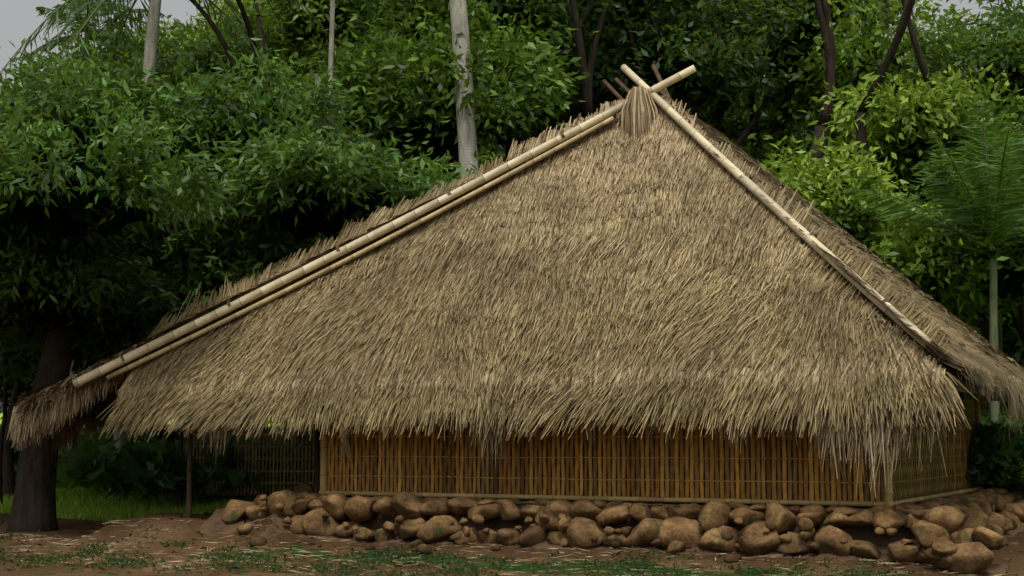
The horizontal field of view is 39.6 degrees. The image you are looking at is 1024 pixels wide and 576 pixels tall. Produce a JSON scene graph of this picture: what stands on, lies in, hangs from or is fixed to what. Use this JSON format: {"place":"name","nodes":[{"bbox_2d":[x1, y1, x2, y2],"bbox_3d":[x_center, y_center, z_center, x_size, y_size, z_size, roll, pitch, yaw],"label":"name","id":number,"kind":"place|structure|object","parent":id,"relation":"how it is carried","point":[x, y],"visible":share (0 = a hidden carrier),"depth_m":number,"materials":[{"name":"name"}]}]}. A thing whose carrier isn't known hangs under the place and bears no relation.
{"place":"outdoors","nodes":[
{"label":"outdoors","id":0,"kind":"place"},
{"bbox_2d":[7,113,621,450],"bbox_3d":[-3.152,-0.131,23.109,10.690,5.534,0.638,-1,-6,11],"label":"roof rake edge","id":1,"kind":"object","parent":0,"point":[54,403],"visible":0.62,"depth_m":23.63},
{"bbox_2d":[0,413,1023,575],"bbox_3d":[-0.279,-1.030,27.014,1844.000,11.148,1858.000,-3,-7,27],"label":"ground","id":2,"kind":"structure","parent":0,"point":[78,529],"depth_m":19.12,"materials":[{"name":"brown soil"}]},
{"bbox_2d":[177,414,320,517],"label":"veranda posts","id":3,"kind":"object","parent":2,"relation":"on","point":[189,473],"visible":0.22,"depth_m":22.97,"materials":[{"name":"brown wood"}]},
{"bbox_2d":[182,414,320,494],"bbox_3d":[-3.424,3.470,30.037,8.105,1.843,0.020,-2,-6,18],"label":"fence screen","id":4,"kind":"object","parent":3,"relation":"attached to","point":[269,459],"visible":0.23,"depth_m":30.65,"materials":[{"name":"brown wood"}]},
{"bbox_2d":[0,0,1023,575],"bbox_3d":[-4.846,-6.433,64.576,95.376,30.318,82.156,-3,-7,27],"label":"tree","id":5,"kind":"object","parent":2,"relation":"on","point":[978,216],"depth_m":30.51,"materials":[{"name":"green plant"}]},
{"bbox_2d":[0,511,1023,575],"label":"ground litter","id":6,"kind":"object","parent":2,"relation":"on","point":[176,564],"visible":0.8,"depth_m":18.83,"materials":[{"name":"brown soil"}]},
{"bbox_2d":[67,0,999,502],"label":"tree trunks","id":7,"kind":"object","parent":2,"relation":"on","point":[465,122],"visible":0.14,"depth_m":32.26,"materials":[{"name":"grey plant"}]},
{"bbox_2d":[221,482,1023,574],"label":"stone footing","id":8,"kind":"object","parent":2,"relation":"on","point":[950,533],"visible":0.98,"depth_m":19.12,"materials":[{"name":"brown stone"}]},
{"bbox_2d":[297,493,969,547],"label":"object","id":9,"kind":"object","parent":2,"relation":"on","point":[376,521],"visible":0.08,"depth_m":19.43,"materials":[{"name":"brown stone"}]},
{"bbox_2d":[318,394,984,506],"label":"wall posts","id":10,"kind":"object","parent":9,"relation":"on","point":[887,502],"depth_m":20.13,"materials":[{"name":"brown wood"}]},
{"bbox_2d":[28,102,1000,419],"bbox_3d":[0.485,-0.310,24.468,15.046,5.058,8.650,-3,-7,27],"label":"roof underside","id":11,"kind":"object","parent":10,"relation":"on","point":[108,400],"visible":0.16,"depth_m":23.31,"materials":[{"name":"brown wicker"}]},
{"bbox_2d":[10,94,1023,497],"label":"thatched roof","id":12,"kind":"structure","parent":11,"relation":"on","point":[668,270],"depth_m":20.62,"materials":[{"name":"brown wicker"}]},
{"bbox_2d":[72,64,932,387],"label":"bamboo poles","id":13,"kind":"object","parent":12,"relation":"on","point":[760,194],"visible":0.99,"depth_m":22.55,"materials":[{"name":"beige wood"}]},
{"bbox_2d":[615,86,657,141],"bbox_3d":[1.966,-2.648,22.180,0.683,0.980,0.493,-3,-7,27],"label":"thatch ridge cap","id":14,"kind":"object","parent":12,"relation":"on","point":[639,111],"visible":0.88,"depth_m":22.03,"materials":[{"name":"beige wicker"}]},
{"bbox_2d":[602,64,703,129],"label":"apex rafter ends","id":15,"kind":"object","parent":11,"relation":"attached to","point":[663,92],"visible":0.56,"depth_m":23.20,"materials":[{"name":"brown wood"}]},
{"bbox_2d":[327,401,883,501],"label":"front wall","id":16,"kind":"structure","parent":10,"relation":"attached to","point":[696,464],"depth_m":20.13,"materials":[{"name":"brown wood"}]},
{"bbox_2d":[340,425,349,457],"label":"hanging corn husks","id":17,"kind":"object","parent":16,"relation":"attached to","point":[345,440],"visible":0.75,"depth_m":22.01,"materials":[{"name":"beige plant"}]},
{"bbox_2d":[892,397,978,500],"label":"wall","id":18,"kind":"structure","parent":10,"relation":"attached to","point":[912,479],"depth_m":21.32,"materials":[{"name":"brown wood"}]},
{"bbox_2d":[345,391,973,507],"bbox_3d":[2.533,2.496,23.357,8.660,3.200,6.750,-3,-7,27],"label":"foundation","id":19,"kind":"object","parent":9,"relation":"on","point":[961,394],"visible":0.08,"depth_m":19.89,"materials":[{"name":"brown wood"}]},
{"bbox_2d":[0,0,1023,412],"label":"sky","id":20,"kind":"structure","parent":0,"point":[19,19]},
{"bbox_2d":[198,508,1023,575],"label":"footing earth bank","id":21,"kind":"structure","parent":0,"point":[211,522],"depth_m":20.44,"materials":[{"name":"brown soil"}]}
]}

